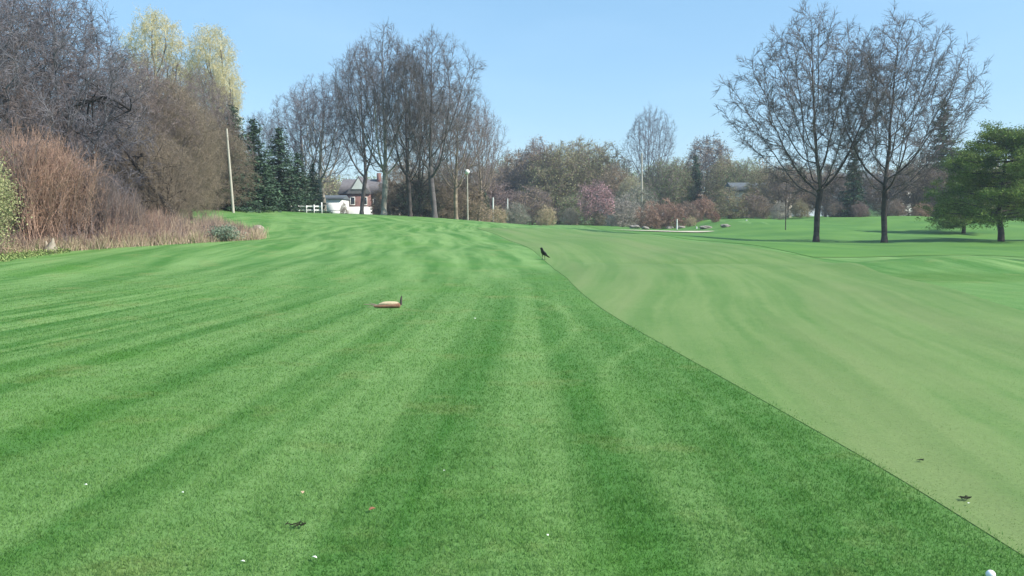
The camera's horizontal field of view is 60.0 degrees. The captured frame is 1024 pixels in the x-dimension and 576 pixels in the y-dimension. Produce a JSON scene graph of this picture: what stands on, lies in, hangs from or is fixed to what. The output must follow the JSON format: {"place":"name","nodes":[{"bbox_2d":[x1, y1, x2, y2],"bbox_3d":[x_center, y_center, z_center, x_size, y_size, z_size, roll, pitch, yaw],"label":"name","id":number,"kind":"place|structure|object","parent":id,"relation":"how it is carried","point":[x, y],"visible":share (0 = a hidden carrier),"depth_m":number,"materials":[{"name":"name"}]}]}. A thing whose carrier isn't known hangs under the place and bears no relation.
{"place":"outdoors","nodes":[
{"label":"outdoors","id":0,"kind":"place"},
{"bbox_2d":[0,227,270,253],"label":"dry grass","id":1,"kind":"structure","parent":0,"point":[130,243],"depth_m":33.20,"materials":[{"name":"brown plant"}]},
{"bbox_2d":[0,209,1023,575],"bbox_3d":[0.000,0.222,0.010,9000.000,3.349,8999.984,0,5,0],"label":"ground","id":2,"kind":"structure","parent":0,"point":[322,241],"depth_m":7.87,"materials":[{"name":"green plant"}]},
{"bbox_2d":[0,145,32,258],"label":"leafy bush","id":3,"kind":"object","parent":2,"relation":"on","point":[4,206],"visible":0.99,"depth_m":28.15,"materials":[{"name":"green plant"}]},
{"bbox_2d":[0,123,45,240],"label":"twig shrub","id":4,"kind":"object","parent":2,"relation":"on","point":[17,176],"visible":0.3,"depth_m":30.46,"materials":[{"name":"brown plant"}]},
{"bbox_2d":[0,135,53,239],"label":"twig shrub","id":5,"kind":"object","parent":2,"relation":"on","point":[26,163],"visible":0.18,"depth_m":30.74,"materials":[{"name":"brown plant"}]},
{"bbox_2d":[0,246,72,261],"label":"ground cover","id":6,"kind":"object","parent":2,"relation":"on","point":[17,254],"visible":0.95,"depth_m":29.29,"materials":[{"name":"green plant"}]},
{"bbox_2d":[0,125,90,236],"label":"twig shrub","id":7,"kind":"object","parent":2,"relation":"on","point":[61,149],"visible":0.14,"depth_m":32.17,"materials":[{"name":"brown plant"}]},
{"bbox_2d":[0,62,92,172],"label":"tangled tree","id":8,"kind":"object","parent":2,"relation":"on","point":[29,110],"visible":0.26,"depth_m":35.03,"materials":[{"name":"brown plant"}]},
{"bbox_2d":[0,117,95,246],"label":"twig shrub","id":9,"kind":"object","parent":2,"relation":"on","point":[35,200],"visible":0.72,"depth_m":31.09,"materials":[{"name":"brown plant"}]},
{"bbox_2d":[26,141,117,241],"bbox_3d":[-16.418,-3.431,32.782,3.242,4.168,3.503,0,5,-6],"label":"twig shrub","id":10,"kind":"object","parent":2,"relation":"on","point":[78,214],"visible":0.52,"depth_m":32.44,"materials":[{"name":"brown plant"}]},
{"bbox_2d":[0,0,144,186],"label":"tangled tree","id":11,"kind":"object","parent":2,"relation":"on","point":[45,61],"visible":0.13,"depth_m":38.66,"materials":[{"name":"grey plant"}]},
{"bbox_2d":[0,0,164,202],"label":"tangled tree","id":12,"kind":"object","parent":2,"relation":"on","point":[52,45],"visible":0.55,"depth_m":36.38,"materials":[{"name":"grey plant"}]},
{"bbox_2d":[52,75,131,160],"bbox_3d":[-17.559,-5.039,36.510,3.829,7.454,3.359,-1,5,-12],"label":"leaning trunk","id":13,"kind":"object","parent":2,"relation":"on","point":[106,99],"visible":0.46,"depth_m":36.55,"materials":[{"name":"black plant"}]},
{"bbox_2d":[65,157,124,237],"bbox_3d":[-15.994,-3.273,33.809,3.125,3.416,2.675,1,5,16],"label":"twig shrub","id":14,"kind":"object","parent":2,"relation":"on","point":[95,227],"visible":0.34,"depth_m":33.56,"materials":[{"name":"brown plant"}]},
{"bbox_2d":[80,172,142,237],"bbox_3d":[-15.638,-3.056,34.179,2.486,2.957,2.301,-3,5,-30],"label":"twig shrub","id":15,"kind":"object","parent":2,"relation":"on","point":[112,210],"visible":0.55,"depth_m":33.99,"materials":[{"name":"brown plant"}]},
{"bbox_2d":[35,45,203,212],"bbox_3d":[-19.211,-7.245,43.427,8.390,9.212,8.339,-2,5,-26],"label":"tangled tree","id":16,"kind":"object","parent":2,"relation":"on","point":[151,100],"visible":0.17,"depth_m":43.24,"materials":[{"name":"brown plant"}]},
{"bbox_2d":[80,78,180,225],"bbox_3d":[-16.800,-5.612,39.348,5.794,7.570,2.987,2,5,18],"label":"leaning trunk","id":17,"kind":"object","parent":2,"relation":"on","point":[141,171],"visible":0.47,"depth_m":39.35,"materials":[{"name":"black plant"}]},
{"bbox_2d":[0,194,262,251],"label":"dry brush","id":18,"kind":"object","parent":2,"relation":"on","point":[156,224],"visible":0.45,"depth_m":34.99,"materials":[{"name":"brown plant"}]},
{"bbox_2d":[115,190,149,231],"bbox_3d":[-15.333,-2.905,35.527,1.698,2.168,1.983,-2,5,-18],"label":"twig shrub","id":19,"kind":"object","parent":2,"relation":"on","point":[137,211],"visible":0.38,"depth_m":35.34,"materials":[{"name":"brown plant"}]},
{"bbox_2d":[94,118,186,218],"bbox_3d":[-17.018,-5.198,40.786,3.647,5.544,4.458,3,5,31],"label":"tangled tree","id":20,"kind":"object","parent":2,"relation":"on","point":[132,154],"visible":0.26,"depth_m":40.34,"materials":[{"name":"brown plant"}]},
{"bbox_2d":[83,45,214,200],"bbox_3d":[-24.438,-10.473,59.109,7.445,11.318,9.100,1,5,12],"label":"tangled tree","id":21,"kind":"object","parent":2,"relation":"on","point":[164,68],"visible":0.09,"depth_m":58.95,"materials":[{"name":"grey plant"}]},
{"bbox_2d":[115,4,190,125],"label":"willow tree","id":22,"kind":"object","parent":2,"relation":"on","point":[148,25],"visible":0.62,"depth_m":70.29,"materials":[{"name":"yellow plant"}]},
{"bbox_2d":[126,137,205,221],"bbox_3d":[-15.462,-4.557,39.825,3.324,4.432,3.304,-1,5,-11],"label":"tangled tree","id":23,"kind":"object","parent":2,"relation":"on","point":[174,189],"visible":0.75,"depth_m":39.45,"materials":[{"name":"brown plant"}]},
{"bbox_2d":[115,72,228,218],"bbox_3d":[-17.813,-7.025,45.622,6.378,8.166,5.219,-2,5,-21],"label":"tangled tree","id":24,"kind":"object","parent":2,"relation":"on","point":[189,107],"visible":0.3,"depth_m":45.35,"materials":[{"name":"brown plant"}]},
{"bbox_2d":[153,90,225,219],"bbox_3d":[-17.972,-7.330,49.574,4.861,7.607,4.891,1,5,18],"label":"tangled tree","id":25,"kind":"object","parent":2,"relation":"on","point":[215,181],"visible":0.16,"depth_m":49.46,"materials":[{"name":"brown plant"}]},
{"bbox_2d":[182,22,243,138],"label":"willow tree","id":26,"kind":"object","parent":2,"relation":"on","point":[216,56],"visible":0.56,"depth_m":70.20,"materials":[{"name":"yellow plant"}]},
{"bbox_2d":[170,65,255,207],"bbox_3d":[-22.657,-10.972,65.449,7.230,10.950,7.275,-2,5,-28],"label":"tangled tree","id":27,"kind":"object","parent":2,"relation":"on","point":[218,96],"visible":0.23,"depth_m":64.67,"materials":[{"name":"brown plant"}]},
{"bbox_2d":[182,118,262,209],"bbox_3d":[-21.020,-8.836,63.358,6.500,7.074,5.318,0,5,4],"label":"tangled tree","id":28,"kind":"object","parent":2,"relation":"on","point":[238,149],"visible":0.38,"depth_m":63.18,"materials":[{"name":"brown plant"}]},
{"bbox_2d":[206,224,245,240],"bbox_3d":[-11.595,-2.209,35.758,1.575,0.773,1.661,3,5,30],"label":"juniper bush","id":29,"kind":"object","parent":2,"relation":"on","point":[226,229],"visible":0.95,"depth_m":35.51,"materials":[{"name":"green plant"}]},
{"bbox_2d":[205,61,248,177],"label":"willow tree","id":30,"kind":"object","parent":2,"relation":"on","point":[235,94],"visible":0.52,"depth_m":68.72,"materials":[{"name":"yellow plant"}]},
{"bbox_2d":[194,102,281,212],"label":"spruce tree","id":31,"kind":"object","parent":2,"relation":"on","point":[246,207],"visible":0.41,"depth_m":65.19,"materials":[{"name":"green plant"}]},
{"bbox_2d":[231,119,289,210],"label":"spruce tree","id":32,"kind":"object","parent":2,"relation":"on","point":[261,168],"visible":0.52,"depth_m":68.16,"materials":[{"name":"green plant"}]},
{"bbox_2d":[241,110,280,182],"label":"bare tree","id":33,"kind":"object","parent":2,"relation":"on","point":[263,130],"visible":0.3,"depth_m":98.38,"materials":[{"name":"grey plant"}]},
{"bbox_2d":[258,126,309,210],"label":"spruce tree","id":34,"kind":"object","parent":2,"relation":"on","point":[281,164],"visible":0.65,"depth_m":75.13,"materials":[{"name":"green plant"}]},
{"bbox_2d":[263,82,343,191],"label":"bare tree","id":35,"kind":"object","parent":2,"relation":"on","point":[288,120],"visible":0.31,"depth_m":102.14,"materials":[{"name":"grey plant"}]},
{"bbox_2d":[285,152,331,213],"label":"spruce tree","id":36,"kind":"object","parent":2,"relation":"on","point":[302,180],"visible":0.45,"depth_m":79.28,"materials":[{"name":"green plant"}]},
{"bbox_2d":[270,71,362,210],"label":"bare tree","id":37,"kind":"object","parent":2,"relation":"on","point":[320,176],"visible":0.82,"depth_m":94.23,"materials":[{"name":"grey plant"}]},
{"bbox_2d":[304,163,332,212],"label":"spruce tree","id":38,"kind":"object","parent":2,"relation":"on","point":[313,181],"visible":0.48,"depth_m":85.37,"materials":[{"name":"green plant"}]},
{"bbox_2d":[325,195,349,213],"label":"garage","id":39,"kind":"structure","parent":2,"relation":"on","point":[334,202],"depth_m":111.54,"materials":[{"name":"white paint"}]},
{"bbox_2d":[321,41,395,213],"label":"bare tree","id":40,"kind":"object","parent":2,"relation":"on","point":[365,176],"visible":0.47,"depth_m":90.60,"materials":[{"name":"grey plant"}]},
{"bbox_2d":[337,173,399,214],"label":"brick house","id":41,"kind":"structure","parent":2,"relation":"on","point":[351,189],"depth_m":116.57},
{"bbox_2d":[327,18,433,214],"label":"bare tree","id":42,"kind":"object","parent":2,"relation":"on","point":[383,166],"visible":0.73,"depth_m":84.28,"materials":[{"name":"grey plant"}]},
{"bbox_2d":[368,177,407,215],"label":"shrub","id":43,"kind":"object","parent":2,"relation":"on","point":[391,198],"visible":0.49,"depth_m":96.05,"materials":[{"name":"brown plant"}]},
{"bbox_2d":[378,158,423,207],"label":"budding tree","id":44,"kind":"object","parent":2,"relation":"on","point":[396,177],"visible":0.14,"depth_m":127.62,"materials":[{"name":"grey plant"}]},
{"bbox_2d":[367,41,448,216],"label":"bare tree","id":45,"kind":"object","parent":2,"relation":"on","point":[406,148],"visible":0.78,"depth_m":82.35,"materials":[{"name":"grey plant"}]},
{"bbox_2d":[389,172,444,216],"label":"shrub","id":46,"kind":"object","parent":2,"relation":"on","point":[418,202],"visible":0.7,"depth_m":93.60,"materials":[{"name":"brown plant"}]},
{"bbox_2d":[372,87,470,216],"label":"bare tree","id":47,"kind":"object","parent":2,"relation":"on","point":[398,166],"visible":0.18,"depth_m":98.61,"materials":[{"name":"brown plant"}]},
{"bbox_2d":[383,25,485,217],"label":"bare tree","id":48,"kind":"object","parent":2,"relation":"on","point":[432,170],"visible":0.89,"depth_m":83.05,"materials":[{"name":"grey plant"}]},
{"bbox_2d":[420,176,466,218],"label":"shrub","id":49,"kind":"object","parent":2,"relation":"on","point":[444,201],"visible":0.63,"depth_m":94.71,"materials":[{"name":"brown plant"}]},
{"bbox_2d":[418,79,494,218],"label":"bare tree","id":50,"kind":"object","parent":2,"relation":"on","point":[455,181],"visible":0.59,"depth_m":91.86,"materials":[{"name":"grey plant"}]},
{"bbox_2d":[441,177,492,219],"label":"shrub","id":51,"kind":"object","parent":2,"relation":"on","point":[476,202],"visible":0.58,"depth_m":96.43,"materials":[{"name":"brown plant"}]},
{"bbox_2d":[438,154,498,219],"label":"budding tree","id":52,"kind":"object","parent":2,"relation":"on","point":[473,181],"visible":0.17,"depth_m":123.42,"materials":[{"name":"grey plant"}]},
{"bbox_2d":[450,103,509,220],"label":"bare tree","id":53,"kind":"object","parent":2,"relation":"on","point":[479,177],"visible":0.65,"depth_m":96.96,"materials":[{"name":"grey plant"}]},
{"bbox_2d":[473,159,521,204],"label":"budding tree","id":54,"kind":"object","parent":2,"relation":"on","point":[499,177],"visible":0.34,"depth_m":147.43,"materials":[{"name":"grey plant"}]},
{"bbox_2d":[489,205,509,222],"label":"shrub","id":55,"kind":"object","parent":2,"relation":"on","point":[496,216],"visible":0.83,"depth_m":105.34,"materials":[{"name":"brown plant"}]},
{"bbox_2d":[473,182,529,222],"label":"shrub","id":56,"kind":"object","parent":2,"relation":"on","point":[503,197],"visible":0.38,"depth_m":124.07,"materials":[{"name":"brown plant"}]},
{"bbox_2d":[503,202,532,224],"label":"shrub","id":57,"kind":"object","parent":2,"relation":"on","point":[515,218],"visible":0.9,"depth_m":107.10,"materials":[{"name":"brown plant"}]},
{"bbox_2d":[495,147,542,211],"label":"budding tree","id":58,"kind":"object","parent":2,"relation":"on","point":[511,160],"visible":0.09,"depth_m":155.22,"materials":[{"name":"green plant"}]},
{"bbox_2d":[503,184,560,224],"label":"shrub","id":59,"kind":"object","parent":2,"relation":"on","point":[535,203],"visible":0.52,"depth_m":120.37,"materials":[{"name":"brown plant"}]},
{"bbox_2d":[508,135,567,224],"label":"budding tree","id":60,"kind":"object","parent":2,"relation":"on","point":[531,152],"visible":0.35,"depth_m":146.76,"materials":[{"name":"grey plant"}]},
{"bbox_2d":[534,205,557,225],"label":"shrub","id":61,"kind":"object","parent":2,"relation":"on","point":[547,212],"visible":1,"depth_m":103.44,"materials":[{"name":"brown plant"}]},
{"bbox_2d":[516,140,597,223],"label":"budding tree","id":62,"kind":"object","parent":2,"relation":"on","point":[558,162],"visible":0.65,"depth_m":142.98,"materials":[{"name":"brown plant"}]},
{"bbox_2d":[121,155,1007,216],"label":"wood","id":63,"kind":"object","parent":2,"relation":"on","point":[332,188],"visible":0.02,"depth_m":170.80,"materials":[{"name":"brown plant"}]},
{"bbox_2d":[554,187,596,224],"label":"shrub","id":64,"kind":"object","parent":2,"relation":"on","point":[568,202],"visible":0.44,"depth_m":120.68,"materials":[{"name":"green plant"}]},
{"bbox_2d":[542,135,621,219],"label":"budding tree","id":65,"kind":"object","parent":2,"relation":"on","point":[580,147],"visible":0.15,"depth_m":149.23,"materials":[{"name":"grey plant"}]},
{"bbox_2d":[0,0,1023,215],"label":"sky","id":66,"kind":"structure","parent":0,"point":[563,70],"materials":[{"name":"blue"}]},
{"bbox_2d":[478,228,1023,556],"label":"fairway","id":67,"kind":"structure","parent":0,"point":[655,275],"depth_m":11.53,"materials":[{"name":"green plant"}]},
{"bbox_2d":[566,216,1023,256],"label":"grass","id":68,"kind":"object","parent":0,"point":[857,236],"visible":0.7,"depth_m":71.24,"materials":[{"name":"green plant"}]},
{"bbox_2d":[575,179,616,225],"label":"blossom tree","id":69,"kind":"object","parent":68,"relation":"on","point":[600,190],"visible":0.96,"depth_m":108.81,"materials":[{"name":"pink plant"}]},
{"bbox_2d":[559,139,639,212],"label":"budding tree","id":70,"kind":"object","parent":68,"relation":"on","point":[598,161],"visible":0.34,"depth_m":145.24,"materials":[{"name":"brown plant"}]},
{"bbox_2d":[590,163,638,207],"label":"budding tree","id":71,"kind":"object","parent":68,"relation":"on","point":[608,178],"visible":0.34,"depth_m":138.17,"materials":[{"name":"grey plant"}]},
{"bbox_2d":[606,194,642,226],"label":"shrub","id":72,"kind":"object","parent":68,"relation":"on","point":[622,213],"visible":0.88,"depth_m":111.00,"materials":[{"name":"brown plant"}]},
{"bbox_2d":[615,172,645,211],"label":"budding tree","id":73,"kind":"object","parent":68,"relation":"on","point":[627,186],"visible":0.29,"depth_m":133.86,"materials":[{"name":"green plant"}]},
{"bbox_2d":[613,183,662,227],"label":"shrub","id":74,"kind":"object","parent":68,"relation":"on","point":[636,193],"visible":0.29,"depth_m":116.84,"materials":[{"name":"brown plant"}]},
{"bbox_2d":[621,100,677,191],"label":"bare tree","id":75,"kind":"object","parent":68,"relation":"on","point":[652,153],"visible":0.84,"depth_m":143.95,"materials":[{"name":"grey plant"}]},
{"bbox_2d":[630,199,669,228],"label":"shrub","id":76,"kind":"object","parent":68,"relation":"on","point":[648,213],"visible":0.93,"depth_m":105.12,"materials":[{"name":"brown plant"}]},
{"bbox_2d":[638,157,686,214],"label":"budding tree","id":77,"kind":"object","parent":68,"relation":"on","point":[659,190],"visible":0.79,"depth_m":138.12,"materials":[{"name":"green plant"}]},
{"bbox_2d":[653,195,690,228],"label":"shrub","id":78,"kind":"object","parent":68,"relation":"on","point":[670,214],"visible":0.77,"depth_m":105.91,"materials":[{"name":"brown plant"}]},
{"bbox_2d":[659,156,698,215],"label":"budding tree","id":79,"kind":"object","parent":68,"relation":"on","point":[685,187],"visible":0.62,"depth_m":139.86,"materials":[{"name":"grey plant"}]},
{"bbox_2d":[675,200,701,224],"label":"shrub","id":80,"kind":"object","parent":68,"relation":"on","point":[695,214],"visible":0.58,"depth_m":107.14,"materials":[{"name":"brown plant"}]},
{"bbox_2d":[685,155,705,216],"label":"spruce tree","id":81,"kind":"object","parent":68,"relation":"on","point":[698,182],"visible":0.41,"depth_m":140.73,"materials":[{"name":"green plant"}]},
{"bbox_2d":[689,194,717,220],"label":"shrub","id":82,"kind":"object","parent":68,"relation":"on","point":[704,209],"visible":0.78,"depth_m":109.11,"materials":[{"name":"brown plant"}]},
{"bbox_2d":[680,133,738,207],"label":"budding tree","id":83,"kind":"object","parent":68,"relation":"on","point":[703,167],"visible":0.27,"depth_m":147.12,"materials":[{"name":"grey plant"}]},
{"bbox_2d":[701,154,746,206],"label":"budding tree","id":84,"kind":"object","parent":68,"relation":"on","point":[710,186],"visible":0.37,"depth_m":138.05,"materials":[{"name":"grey plant"}]},
{"bbox_2d":[708,183,752,218],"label":"shrub","id":85,"kind":"object","parent":68,"relation":"on","point":[729,212],"visible":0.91,"depth_m":110.69,"materials":[{"name":"green plant"}]},
{"bbox_2d":[714,157,764,202],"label":"budding tree","id":86,"kind":"object","parent":68,"relation":"on","point":[735,177],"visible":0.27,"depth_m":130.61,"materials":[{"name":"green plant"}]},
{"bbox_2d":[736,188,774,218],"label":"shrub","id":87,"kind":"object","parent":68,"relation":"on","point":[755,211],"visible":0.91,"depth_m":110.86,"materials":[{"name":"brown plant"}]},
{"bbox_2d":[723,183,791,218],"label":"house","id":88,"kind":"structure","parent":68,"relation":"on","point":[738,185],"depth_m":125.97,"materials":[{"name":"beige"}]},
{"bbox_2d":[741,165,784,217],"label":"budding tree","id":89,"kind":"object","parent":68,"relation":"on","point":[759,181],"visible":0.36,"depth_m":122.73,"materials":[{"name":"grey plant"}]},
{"bbox_2d":[758,161,815,217],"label":"budding tree","id":90,"kind":"object","parent":68,"relation":"on","point":[789,201],"visible":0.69,"depth_m":116.59,"materials":[{"name":"grey plant"}]},
{"bbox_2d":[788,199,812,217],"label":"shrub","id":91,"kind":"object","parent":68,"relation":"on","point":[800,211],"visible":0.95,"depth_m":109.31,"materials":[{"name":"green plant"}]},
{"bbox_2d":[712,0,902,241],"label":"bare tree","id":92,"kind":"object","parent":68,"relation":"on","point":[822,186],"visible":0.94,"depth_m":58.43,"materials":[{"name":"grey plant"}]},
{"bbox_2d":[796,164,850,216],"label":"budding tree","id":93,"kind":"object","parent":68,"relation":"on","point":[825,201],"visible":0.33,"depth_m":118.78,"materials":[{"name":"grey plant"}]},
{"bbox_2d":[821,198,846,216],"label":"shrub","id":94,"kind":"object","parent":68,"relation":"on","point":[830,208],"visible":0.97,"depth_m":105.22,"materials":[{"name":"grey plant"}]},
{"bbox_2d":[829,142,871,216],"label":"spruce tree","id":95,"kind":"object","parent":68,"relation":"on","point":[851,198],"visible":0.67,"depth_m":105.10,"materials":[{"name":"green plant"}]},
{"bbox_2d":[830,175,874,209],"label":"budding tree","id":96,"kind":"object","parent":68,"relation":"on","point":[843,187],"visible":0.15,"depth_m":115.04,"materials":[{"name":"grey plant"}]},
{"bbox_2d":[849,201,870,216],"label":"shrub","id":97,"kind":"object","parent":68,"relation":"on","point":[857,212],"visible":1,"depth_m":103.32,"materials":[{"name":"brown plant"}]},
{"bbox_2d":[862,170,911,215],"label":"budding tree","id":98,"kind":"object","parent":68,"relation":"on","point":[877,204],"visible":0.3,"depth_m":111.04,"materials":[{"name":"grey plant"}]},
{"bbox_2d":[795,0,992,242],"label":"bare tree","id":99,"kind":"object","parent":68,"relation":"on","point":[885,192],"visible":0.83,"depth_m":58.26,"materials":[{"name":"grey plant"}]},
{"bbox_2d":[887,199,908,215],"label":"shrub","id":100,"kind":"object","parent":68,"relation":"on","point":[893,210],"visible":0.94,"depth_m":101.25,"materials":[{"name":"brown plant"}]},
{"bbox_2d":[888,157,946,215],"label":"budding tree","id":101,"kind":"object","parent":68,"relation":"on","point":[905,200],"visible":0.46,"depth_m":104.55,"materials":[{"name":"grey plant"}]},
{"bbox_2d":[905,100,958,216],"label":"spruce tree","id":102,"kind":"object","parent":68,"relation":"on","point":[942,135],"visible":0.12,"depth_m":110.60,"materials":[{"name":"green plant"}]},
{"bbox_2d":[919,168,962,211],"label":"budding tree","id":103,"kind":"object","parent":68,"relation":"on","point":[942,174],"visible":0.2,"depth_m":103.03,"materials":[{"name":"grey plant"}]},
{"bbox_2d":[913,146,1000,233],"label":"pine tree","id":104,"kind":"object","parent":68,"relation":"on","point":[943,223],"visible":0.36,"depth_m":75.27,"materials":[{"name":"green plant"}]},
{"bbox_2d":[929,119,1023,240],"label":"pine tree","id":105,"kind":"object","parent":68,"relation":"on","point":[1010,141],"visible":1,"depth_m":58.23,"materials":[{"name":"green plant"}]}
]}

